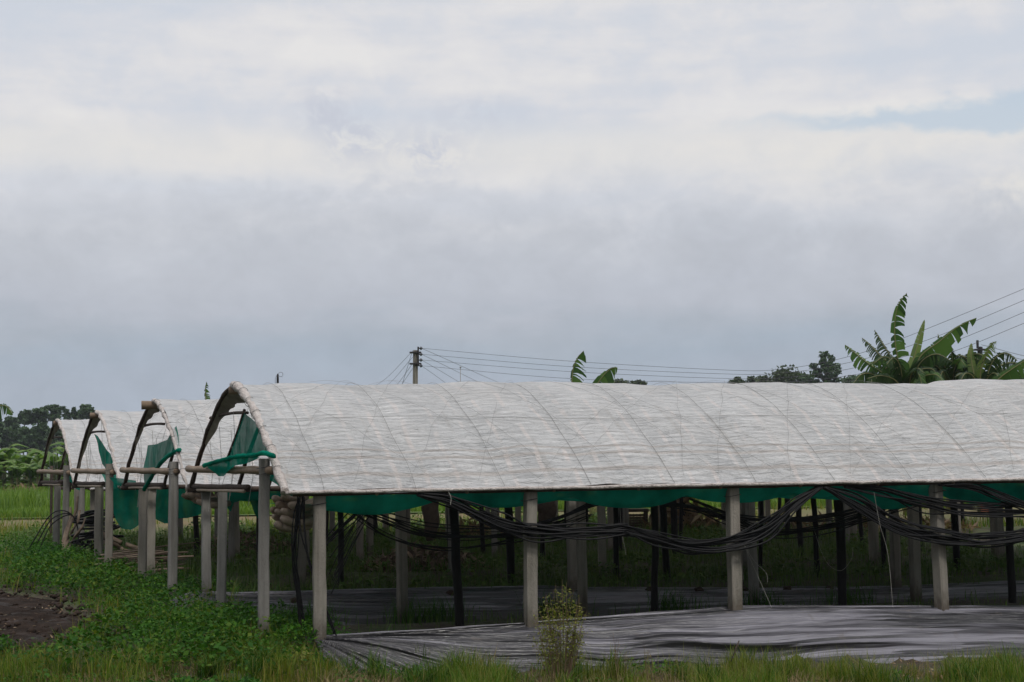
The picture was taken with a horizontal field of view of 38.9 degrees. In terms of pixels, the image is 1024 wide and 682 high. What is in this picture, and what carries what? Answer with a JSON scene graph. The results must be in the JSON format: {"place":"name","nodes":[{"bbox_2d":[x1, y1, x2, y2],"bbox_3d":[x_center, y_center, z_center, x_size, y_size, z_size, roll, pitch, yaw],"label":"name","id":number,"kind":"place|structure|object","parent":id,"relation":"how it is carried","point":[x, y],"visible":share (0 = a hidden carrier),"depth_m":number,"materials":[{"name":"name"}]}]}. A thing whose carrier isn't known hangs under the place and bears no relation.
{"place":"outdoors","nodes":[
{"label":"outdoors","id":0,"kind":"place"},
{"bbox_2d":[0,592,132,650],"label":"dirt path","id":1,"kind":"structure","parent":0,"point":[17,614],"depth_m":18.61,"materials":[{"name":"brown soil"}]},
{"bbox_2d":[0,579,138,646],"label":"mud clods","id":2,"kind":"object","parent":1,"relation":"on","point":[58,605],"visible":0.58,"depth_m":19.73,"materials":[{"name":"soil"}]},
{"bbox_2d":[270,495,312,532],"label":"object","id":3,"kind":"object","parent":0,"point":[282,510],"visible":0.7,"depth_m":16.48,"materials":[{"name":"beige fabric"}]},
{"bbox_2d":[0,482,945,518],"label":"rice field","id":4,"kind":"structure","parent":0,"point":[393,512],"depth_m":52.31,"materials":[{"name":"green plant"}]},
{"bbox_2d":[0,403,13,418],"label":"banana plant","id":5,"kind":"object","parent":4,"relation":"on","point":[8,411],"visible":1,"depth_m":51.74,"materials":[{"name":"green plant"}]},
{"bbox_2d":[0,448,19,485],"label":"banana plant","id":6,"kind":"object","parent":4,"relation":"on","point":[1,450],"visible":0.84,"depth_m":91.77,"materials":[{"name":"green plant"}]},
{"bbox_2d":[0,460,26,488],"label":"tree","id":7,"kind":"object","parent":4,"relation":"on","point":[8,464],"visible":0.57,"depth_m":91.23,"materials":[{"name":"green plant"}]},
{"bbox_2d":[0,444,29,485],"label":"banana plant","id":8,"kind":"object","parent":4,"relation":"on","point":[8,454],"visible":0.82,"depth_m":92.02,"materials":[{"name":"green plant"}]},
{"bbox_2d":[1,460,31,487],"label":"tree","id":9,"kind":"object","parent":4,"relation":"on","point":[17,472],"visible":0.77,"depth_m":89.99,"materials":[{"name":"green plant"}]},
{"bbox_2d":[6,450,31,482],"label":"banana plant","id":10,"kind":"object","parent":4,"relation":"on","point":[16,455],"visible":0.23,"depth_m":95.14,"materials":[{"name":"green plant"}]},
{"bbox_2d":[10,451,41,483],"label":"tree","id":11,"kind":"object","parent":4,"relation":"on","point":[26,460],"visible":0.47,"depth_m":92.59,"materials":[{"name":"green plant"}]},
{"bbox_2d":[8,466,45,489],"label":"banana plant","id":12,"kind":"object","parent":4,"relation":"on","point":[29,474],"visible":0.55,"depth_m":90.68,"materials":[{"name":"green plant"}]},
{"bbox_2d":[18,459,58,488],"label":"tree","id":13,"kind":"object","parent":4,"relation":"on","point":[34,470],"visible":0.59,"depth_m":89.89,"materials":[{"name":"green plant"}]},
{"bbox_2d":[17,448,60,483],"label":"banana plant","id":14,"kind":"object","parent":4,"relation":"on","point":[37,461],"visible":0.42,"depth_m":92.77,"materials":[{"name":"green plant"}]},
{"bbox_2d":[27,453,67,488],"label":"tree","id":15,"kind":"object","parent":4,"relation":"on","point":[53,464],"visible":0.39,"depth_m":89.67,"materials":[{"name":"green plant"}]},
{"bbox_2d":[50,442,67,477],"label":"banana plant","id":16,"kind":"object","parent":4,"relation":"on","point":[59,448],"visible":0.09,"depth_m":90.01,"materials":[{"name":"green plant"}]},
{"bbox_2d":[0,592,1019,681],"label":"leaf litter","id":17,"kind":"object","parent":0,"point":[520,670],"visible":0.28,"depth_m":16.46,"materials":[{"name":"brown plant"}]},
{"bbox_2d":[0,474,1023,681],"bbox_3d":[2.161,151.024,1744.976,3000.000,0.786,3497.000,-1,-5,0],"label":"ground","id":18,"kind":"structure","parent":0,"point":[987,577],"depth_m":23.34,"materials":[{"name":"green plant"}]},
{"bbox_2d":[0,423,11,452],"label":"broadleaf tree","id":19,"kind":"object","parent":18,"relation":"on","point":[4,431],"visible":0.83,"depth_m":243.42,"materials":[{"name":"green plant"}]},
{"bbox_2d":[5,426,20,475],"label":"broadleaf tree","id":20,"kind":"object","parent":18,"relation":"on","point":[12,437],"visible":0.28,"depth_m":248.92,"materials":[{"name":"green plant"}]},
{"bbox_2d":[3,415,22,427],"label":"broadleaf tree","id":21,"kind":"object","parent":18,"relation":"on","point":[17,420],"visible":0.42,"depth_m":265.97,"materials":[{"name":"green plant"}]},
{"bbox_2d":[8,426,37,453],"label":"broadleaf tree","id":22,"kind":"object","parent":18,"relation":"on","point":[26,434],"visible":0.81,"depth_m":236.82,"materials":[{"name":"green plant"}]},
{"bbox_2d":[17,411,28,477],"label":"broadleaf tree","id":23,"kind":"object","parent":18,"relation":"on","point":[22,416],"visible":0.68,"depth_m":277.82,"materials":[{"name":"green plant"}]},
{"bbox_2d":[23,408,50,424],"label":"broadleaf tree","id":24,"kind":"object","parent":18,"relation":"on","point":[37,415],"visible":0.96,"depth_m":254.09,"materials":[{"name":"green plant"}]},
{"bbox_2d":[30,422,53,452],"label":"broadleaf tree","id":25,"kind":"object","parent":18,"relation":"on","point":[41,434],"visible":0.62,"depth_m":242.76,"materials":[{"name":"green plant"}]},
{"bbox_2d":[44,426,58,476],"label":"broadleaf tree","id":26,"kind":"object","parent":18,"relation":"on","point":[48,429],"visible":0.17,"depth_m":248.99,"materials":[{"name":"green plant"}]},
{"bbox_2d":[40,404,66,424],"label":"broadleaf tree","id":27,"kind":"object","parent":18,"relation":"on","point":[55,410],"visible":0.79,"depth_m":265.85,"materials":[{"name":"green plant"}]},
{"bbox_2d":[29,496,85,560],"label":"leaning sticks","id":28,"kind":"object","parent":18,"relation":"on","point":[65,539],"visible":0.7,"depth_m":27.20,"materials":[{"name":"wood"}]},
{"bbox_2d":[61,409,71,419],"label":"broadleaf tree","id":29,"kind":"object","parent":18,"relation":"on","point":[66,415],"visible":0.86,"depth_m":278.54,"materials":[{"name":"green plant"}]},
{"bbox_2d":[70,406,79,419],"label":"broadleaf tree","id":30,"kind":"object","parent":18,"relation":"on","point":[74,414],"visible":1,"depth_m":254.72,"materials":[{"name":"green plant"}]},
{"bbox_2d":[72,404,94,419],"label":"broadleaf tree","id":31,"kind":"object","parent":18,"relation":"on","point":[84,411],"visible":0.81,"depth_m":265.32,"materials":[{"name":"green plant"}]},
{"bbox_2d":[69,509,123,553],"bbox_3d":[-8.156,3.757,28.393,1.136,0.949,1.113,-1,-5,0],"label":"hose coil","id":32,"kind":"object","parent":18,"relation":"on","point":[89,522],"visible":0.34,"depth_m":28.08,"materials":[{"name":"rubber"}]},
{"bbox_2d":[103,532,137,551],"bbox_3d":[-7.516,3.946,27.794,0.882,0.719,0.592,-2,-5,11],"label":"firewood heap","id":33,"kind":"object","parent":18,"relation":"on","point":[116,542],"visible":0.2,"depth_m":27.75,"materials":[{"name":"wood"}]},
{"bbox_2d":[95,542,195,574],"bbox_3d":[-6.161,3.685,24.284,1.850,0.548,1.564,-1,-5,0],"label":"stick pile","id":34,"kind":"object","parent":18,"relation":"on","point":[126,554],"visible":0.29,"depth_m":24.01,"materials":[{"name":"brown wood"}]},
{"bbox_2d":[0,532,360,681],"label":"broadleaf weeds","id":35,"kind":"object","parent":18,"relation":"on","point":[139,633],"visible":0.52,"depth_m":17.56,"materials":[{"name":"green plant"}]},
{"bbox_2d":[0,543,394,681],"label":"bank grass","id":36,"kind":"structure","parent":18,"relation":"on","point":[111,671],"depth_m":14.91,"materials":[{"name":"green plant"}]},
{"bbox_2d":[204,382,211,520],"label":"banana plant","id":37,"kind":"object","parent":18,"relation":"on","point":[206,394],"visible":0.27,"depth_m":45.93,"materials":[{"name":"green plant"}]},
{"bbox_2d":[178,530,311,556],"bbox_3d":[-5.610,4.194,29.782,3.036,0.684,1.526,-1,-5,0],"label":"twig heap","id":38,"kind":"object","parent":18,"relation":"on","point":[246,541],"visible":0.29,"depth_m":29.58,"materials":[{"name":"brown wood"}]},
{"bbox_2d":[288,646,317,671],"bbox_3d":[-2.162,3.316,14.966,0.291,0.320,0.272,3,-6,-40],"label":"weed plant","id":39,"kind":"object","parent":18,"relation":"on","point":[307,657],"visible":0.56,"depth_m":14.96,"materials":[{"name":"green plant"}]},
{"bbox_2d":[409,346,422,383],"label":"utility pole","id":40,"kind":"object","parent":18,"relation":"on","point":[416,360],"visible":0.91,"depth_m":65.06,"materials":[{"name":"concrete"}]},
{"bbox_2d":[422,289,1022,370],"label":"power line","id":41,"kind":"object","parent":40,"relation":"attached to","point":[734,370],"visible":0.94,"depth_m":57.02,"materials":[{"name":"metal"}]},
{"bbox_2d":[422,300,1023,374],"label":"power line","id":42,"kind":"object","parent":40,"relation":"attached to","point":[717,373],"visible":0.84,"depth_m":57.70,"materials":[{"name":"metal"}]},
{"bbox_2d":[426,312,1023,378],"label":"power line","id":43,"kind":"object","parent":40,"relation":"attached to","point":[722,378],"visible":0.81,"depth_m":58.11,"materials":[{"name":"metal"}]},
{"bbox_2d":[428,323,1023,382],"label":"power line","id":44,"kind":"object","parent":40,"relation":"attached to","point":[705,382],"visible":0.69,"depth_m":58.26,"materials":[{"name":"metal"}]},
{"bbox_2d":[358,539,495,572],"bbox_3d":[-1.489,3.808,25.260,2.495,0.712,1.421,-1,-5,0],"label":"twig heap","id":45,"kind":"object","parent":18,"relation":"on","point":[413,555],"visible":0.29,"depth_m":25.03,"materials":[{"name":"brown wood"}]},
{"bbox_2d":[432,516,501,541],"bbox_3d":[-0.882,4.418,33.719,2.158,0.837,1.652,-1,-5,0],"label":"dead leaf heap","id":46,"kind":"object","parent":18,"relation":"on","point":[469,523],"visible":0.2,"depth_m":33.57,"materials":[{"name":"brown plant"}]},
{"bbox_2d":[0,632,980,681],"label":"front herbs","id":47,"kind":"object","parent":18,"relation":"on","point":[288,642],"visible":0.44,"depth_m":15.02,"materials":[{"name":"green plant"}]},
{"bbox_2d":[36,418,961,559],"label":"grow tunnel","id":48,"kind":"structure","parent":18,"relation":"on","point":[73,432],"depth_m":28.52,"materials":[{"name":"white plastic"}]},
{"bbox_2d":[2,646,1001,681],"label":"dry grass","id":49,"kind":"structure","parent":18,"relation":"on","point":[395,678],"depth_m":14.72,"materials":[{"name":"green plant"}]},
{"bbox_2d":[50,449,964,549],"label":"grow tunnel","id":50,"kind":"structure","parent":18,"relation":"on","point":[81,502],"depth_m":33.97,"materials":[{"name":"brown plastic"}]},
{"bbox_2d":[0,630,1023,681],"bbox_3d":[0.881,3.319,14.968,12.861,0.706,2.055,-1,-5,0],"label":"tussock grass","id":51,"kind":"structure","parent":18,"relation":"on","point":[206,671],"depth_m":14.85,"materials":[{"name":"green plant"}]},
{"bbox_2d":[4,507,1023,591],"bbox_3d":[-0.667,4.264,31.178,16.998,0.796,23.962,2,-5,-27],"label":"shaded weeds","id":52,"kind":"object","parent":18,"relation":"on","point":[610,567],"visible":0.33,"depth_m":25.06,"materials":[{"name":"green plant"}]},
{"bbox_2d":[70,410,994,578],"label":"grow tunnel","id":53,"kind":"structure","parent":18,"relation":"on","point":[120,428],"depth_m":24.78,"materials":[{"name":"white plastic"}]},
{"bbox_2d":[94,434,112,467],"bbox_3d":[-6.971,1.945,24.712,0.039,0.766,1.488,2,-5,-27],"label":"end net","id":54,"kind":"object","parent":53,"relation":"attached to","point":[105,455],"visible":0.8,"depth_m":24.63,"materials":[{"name":"green fabric"}]},
{"bbox_2d":[109,477,135,485],"bbox_3d":[-6.258,2.290,23.300,0.436,0.206,0.018,-1,-5,1],"label":"hanging net","id":55,"kind":"object","parent":53,"relation":"hanging from","point":[118,481],"visible":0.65,"depth_m":23.31,"materials":[{"name":"green fabric"}]},
{"bbox_2d":[102,474,200,529],"bbox_3d":[-6.501,2.823,25.669,3.130,1.022,0.693,-4,-6,33],"label":"hanging net","id":56,"kind":"object","parent":53,"relation":"hanging from","point":[126,510],"visible":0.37,"depth_m":25.63,"materials":[{"name":"green fabric"}]},
{"bbox_2d":[537,501,556,521],"bbox_3d":[0.609,2.977,26.344,0.410,0.705,0.394,-1,-5,0],"label":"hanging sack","id":57,"kind":"object","parent":53,"relation":"hanging from","point":[547,510],"visible":0.48,"depth_m":26.18,"materials":[{"name":"brown fabric"}]},
{"bbox_2d":[230,579,888,628],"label":"grass tufts","id":58,"kind":"object","parent":18,"relation":"on","point":[664,604],"visible":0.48,"depth_m":19.65,"materials":[{"name":"green plant"}]},
{"bbox_2d":[528,583,591,681],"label":"weed plant","id":59,"kind":"object","parent":18,"relation":"on","point":[571,644],"visible":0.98,"depth_m":14.98,"materials":[{"name":"green plant"}]},
{"bbox_2d":[119,398,1005,609],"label":"grow tunnel","id":60,"kind":"structure","parent":18,"relation":"on","point":[190,419],"depth_m":21.19,"materials":[{"name":"white plastic"}]},
{"bbox_2d":[142,426,181,490],"bbox_3d":[-5.108,1.723,21.043,0.092,0.935,2.390,2,-5,-27],"label":"end net","id":61,"kind":"object","parent":60,"relation":"attached to","point":[158,455],"visible":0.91,"depth_m":21.13,"materials":[{"name":"green fabric"}]},
{"bbox_2d":[227,491,392,500],"bbox_3d":[3.497,2.269,22.747,16.748,0.164,2.031,0,-5,-14],"label":"shade net","id":62,"kind":"object","parent":60,"relation":"hanging from","point":[235,496],"visible":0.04,"depth_m":19.96,"materials":[{"name":"green fabric"}]},
{"bbox_2d":[181,490,230,508],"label":"bamboo bundle","id":63,"kind":"object","parent":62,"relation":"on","point":[193,497],"visible":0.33,"depth_m":20.19,"materials":[{"name":"brown wood"}]},
{"bbox_2d":[227,500,257,517],"bbox_3d":[-3.824,2.201,20.499,0.642,0.695,0.057,0,-5,-5],"label":"hanging net","id":64,"kind":"object","parent":62,"relation":"hanging from","point":[254,503],"visible":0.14,"depth_m":20.52,"materials":[{"name":"green fabric"}]},
{"bbox_2d":[421,501,439,540],"bbox_3d":[-1.451,3.052,25.835,0.329,1.018,0.316,-1,-5,0],"label":"hanging sack","id":65,"kind":"object","parent":62,"relation":"hanging from","point":[430,512],"visible":0.47,"depth_m":25.71,"materials":[{"name":"fabric"}]},
{"bbox_2d":[570,351,585,382],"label":"banana plant","id":66,"kind":"object","parent":18,"relation":"on","point":[582,356],"visible":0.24,"depth_m":42.94,"materials":[{"name":"green plant"}]},
{"bbox_2d":[170,580,1023,625],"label":"mulch sheet","id":67,"kind":"object","parent":18,"relation":"on","point":[501,600],"visible":0.62,"depth_m":20.23,"materials":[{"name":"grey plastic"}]},
{"bbox_2d":[589,367,616,517],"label":"banana plant","id":68,"kind":"object","parent":18,"relation":"on","point":[605,376],"visible":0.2,"depth_m":43.34,"materials":[{"name":"green plant"}]},
{"bbox_2d":[185,379,1023,646],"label":"grow tunnel","id":69,"kind":"structure","parent":18,"relation":"on","point":[531,439],"depth_m":17.58,"materials":[{"name":"white plastic"}]},
{"bbox_2d":[202,409,275,475],"bbox_3d":[-3.218,1.203,17.247,0.190,0.806,2.957,2,-5,-27],"label":"end net","id":70,"kind":"object","parent":69,"relation":"attached to","point":[247,446],"visible":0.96,"depth_m":17.27,"materials":[{"name":"green fabric"}]},
{"bbox_2d":[291,496,305,636],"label":"hose bundle","id":71,"kind":"object","parent":69,"relation":"hanging from","point":[294,550],"visible":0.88,"depth_m":16.21,"materials":[{"name":"rubber"}]},
{"bbox_2d":[299,496,336,635],"bbox_3d":[-2.142,2.480,16.006,0.417,1.550,0.041,0,-5,-15],"label":"hose bundle","id":72,"kind":"object","parent":69,"relation":"hanging from","point":[310,567],"visible":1,"depth_m":15.98,"materials":[{"name":"rubber"}]},
{"bbox_2d":[329,514,369,593],"bbox_3d":[-1.747,2.290,16.364,0.647,1.106,0.089,0,-5,-15],"label":"hose bundle","id":73,"kind":"object","parent":69,"relation":"hanging from","point":[348,534],"visible":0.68,"depth_m":16.33,"materials":[{"name":"rubber"}]},
{"bbox_2d":[326,494,382,544],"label":"hose bundle","id":74,"kind":"object","parent":69,"relation":"hanging from","point":[349,519],"visible":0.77,"depth_m":16.24,"materials":[{"name":"rubber"}]},
{"bbox_2d":[364,513,568,537],"bbox_3d":[-0.638,2.071,16.864,2.696,0.476,0.090,0,-5,-14],"label":"hose bundle","id":75,"kind":"object","parent":69,"relation":"hanging from","point":[446,534],"visible":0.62,"depth_m":16.78,"materials":[{"name":"rubber"}]},
{"bbox_2d":[348,511,591,550],"bbox_3d":[-0.465,2.178,17.106,2.971,0.578,0.102,0,-5,-14],"label":"hose bundle","id":76,"kind":"object","parent":69,"relation":"hanging from","point":[425,546],"visible":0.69,"depth_m":17.00,"materials":[{"name":"rubber"}]},
{"bbox_2d":[416,492,628,542],"bbox_3d":[0.138,1.993,16.443,2.478,0.602,0.104,0,-5,-14],"label":"hose bundle","id":77,"kind":"object","parent":69,"relation":"hanging from","point":[558,532],"visible":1,"depth_m":16.41,"materials":[{"name":"rubber"}]},
{"bbox_2d":[272,483,1023,514],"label":"shade net","id":78,"kind":"object","parent":69,"relation":"hanging from","point":[370,504],"visible":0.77,"depth_m":17.02,"materials":[{"name":"green fabric"}]},
{"bbox_2d":[517,502,875,530],"bbox_3d":[2.324,2.019,17.408,4.696,0.413,0.095,0,-5,-14],"label":"hose bundle","id":79,"kind":"object","parent":69,"relation":"hanging from","point":[829,516],"visible":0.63,"depth_m":17.48,"materials":[{"name":"rubber"}]},
{"bbox_2d":[622,485,822,554],"bbox_3d":[2.498,2.108,17.032,2.553,0.783,0.110,0,-5,-14],"label":"hose bundle","id":80,"kind":"object","parent":69,"relation":"hanging from","point":[687,545],"visible":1,"depth_m":17.01,"materials":[{"name":"rubber"}]},
{"bbox_2d":[688,498,916,538],"bbox_3d":[3.685,2.186,18.047,3.194,0.533,0.079,0,-5,-14],"label":"hose bundle","id":81,"kind":"object","parent":69,"relation":"hanging from","point":[808,529],"visible":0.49,"depth_m":18.02,"materials":[{"name":"rubber"}]},
{"bbox_2d":[823,486,1023,547],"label":"hose bundle","id":82,"kind":"object","parent":69,"relation":"hanging from","point":[904,530],"visible":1,"depth_m":17.62,"materials":[{"name":"rubber"}]},
{"bbox_2d":[843,485,1023,517],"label":"hose bundle","id":83,"kind":"object","parent":69,"relation":"hanging from","point":[928,502],"visible":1,"depth_m":17.77,"materials":[{"name":"rubber"}]},
{"bbox_2d":[938,483,1023,509],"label":"hose bundle","id":84,"kind":"object","parent":69,"relation":"hanging from","point":[1003,497],"visible":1,"depth_m":17.93,"materials":[{"name":"rubber"}]},
{"bbox_2d":[611,636,628,677],"bbox_3d":[1.105,3.294,15.074,0.250,0.569,0.237,-1,-5,0],"label":"weed plant","id":85,"kind":"object","parent":18,"relation":"on","point":[617,665],"visible":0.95,"depth_m":15.08,"materials":[{"name":"green plant"}]},
{"bbox_2d":[629,379,647,384],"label":"broadleaf tree","id":86,"kind":"object","parent":18,"relation":"on","point":[640,382],"visible":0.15,"depth_m":251.47,"materials":[{"name":"green plant"}]},
{"bbox_2d":[629,508,648,527],"bbox_3d":[3.010,4.534,36.744,0.860,0.557,0.680,-1,-5,0],"label":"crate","id":87,"kind":"object","parent":18,"relation":"on","point":[636,520],"visible":0.45,"depth_m":36.45,"materials":[{"name":"brown wood"}]},
{"bbox_2d":[310,605,1023,673],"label":"mulch sheet","id":88,"kind":"object","parent":18,"relation":"on","point":[908,631],"visible":0.84,"depth_m":16.85,"materials":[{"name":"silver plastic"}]},
{"bbox_2d":[641,497,721,533],"bbox_3d":[4.296,4.303,36.226,2.085,1.390,2.108,-5,-7,43],"label":"dead leaf heap","id":89,"kind":"object","parent":18,"relation":"on","point":[689,518],"visible":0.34,"depth_m":35.95,"materials":[{"name":"brown plant"}]},
{"bbox_2d":[727,376,746,383],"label":"broadleaf tree","id":90,"kind":"object","parent":18,"relation":"on","point":[738,380],"visible":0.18,"depth_m":244.96,"materials":[{"name":"green plant"}]},
{"bbox_2d":[492,642,1012,681],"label":"seed grass","id":91,"kind":"structure","parent":18,"relation":"on","point":[753,667],"depth_m":15.21,"materials":[{"name":"green plant"}]},
{"bbox_2d":[742,375,770,382],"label":"broadleaf tree","id":92,"kind":"object","parent":18,"relation":"on","point":[759,379],"visible":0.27,"depth_m":239.50,"materials":[{"name":"green plant"}]},
{"bbox_2d":[764,364,811,382],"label":"broadleaf tree","id":93,"kind":"object","parent":18,"relation":"on","point":[782,374],"visible":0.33,"depth_m":238.62,"materials":[{"name":"green plant"}]},
{"bbox_2d":[796,374,813,383],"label":"broadleaf tree","id":94,"kind":"object","parent":18,"relation":"on","point":[804,378],"visible":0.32,"depth_m":234.40,"materials":[{"name":"green plant"}]},
{"bbox_2d":[808,351,841,382],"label":"broadleaf tree","id":95,"kind":"object","parent":18,"relation":"on","point":[832,374],"visible":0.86,"depth_m":219.66,"materials":[{"name":"green plant"}]},
{"bbox_2d":[841,375,864,382],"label":"broadleaf tree","id":96,"kind":"object","parent":18,"relation":"on","point":[851,378],"visible":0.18,"depth_m":234.04,"materials":[{"name":"green plant"}]},
{"bbox_2d":[756,509,980,532],"bbox_3d":[8.354,4.471,35.689,6.504,0.724,2.090,-1,-5,0],"label":"dead leaf heap","id":97,"kind":"object","parent":18,"relation":"on","point":[946,522],"visible":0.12,"depth_m":35.63,"materials":[{"name":"brown plant"}]},
{"bbox_2d":[845,293,975,514],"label":"banana plant","id":98,"kind":"object","parent":18,"relation":"on","point":[916,368],"visible":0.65,"depth_m":43.88,"materials":[{"name":"green plant"}]},
{"bbox_2d":[927,335,990,511],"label":"banana plant","id":99,"kind":"object","parent":18,"relation":"on","point":[947,372],"visible":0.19,"depth_m":45.05,"materials":[{"name":"green plant"}]},
{"bbox_2d":[973,340,984,368],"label":"utility pole","id":100,"kind":"object","parent":18,"relation":"on","point":[980,350],"visible":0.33,"depth_m":72.11,"materials":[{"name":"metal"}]},
{"bbox_2d":[953,341,1023,511],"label":"banana plant","id":101,"kind":"object","parent":18,"relation":"on","point":[970,371],"visible":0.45,"depth_m":44.42,"materials":[{"name":"green plant"}]},
{"bbox_2d":[992,359,1023,379],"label":"banana plant","id":102,"kind":"object","parent":18,"relation":"on","point":[1011,372],"visible":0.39,"depth_m":43.03,"materials":[{"name":"green plant"}]},
{"bbox_2d":[0,616,1023,681],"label":"front grass","id":103,"kind":"structure","parent":0,"point":[468,672],"depth_m":14.82,"materials":[{"name":"green plant"}]},
{"bbox_2d":[0,500,1023,543],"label":"open grass","id":104,"kind":"structure","parent":0,"point":[22,527],"depth_m":41.51,"materials":[{"name":"green plant"}]},
{"bbox_2d":[0,0,1023,472],"label":"sky","id":105,"kind":"structure","parent":0,"point":[194,193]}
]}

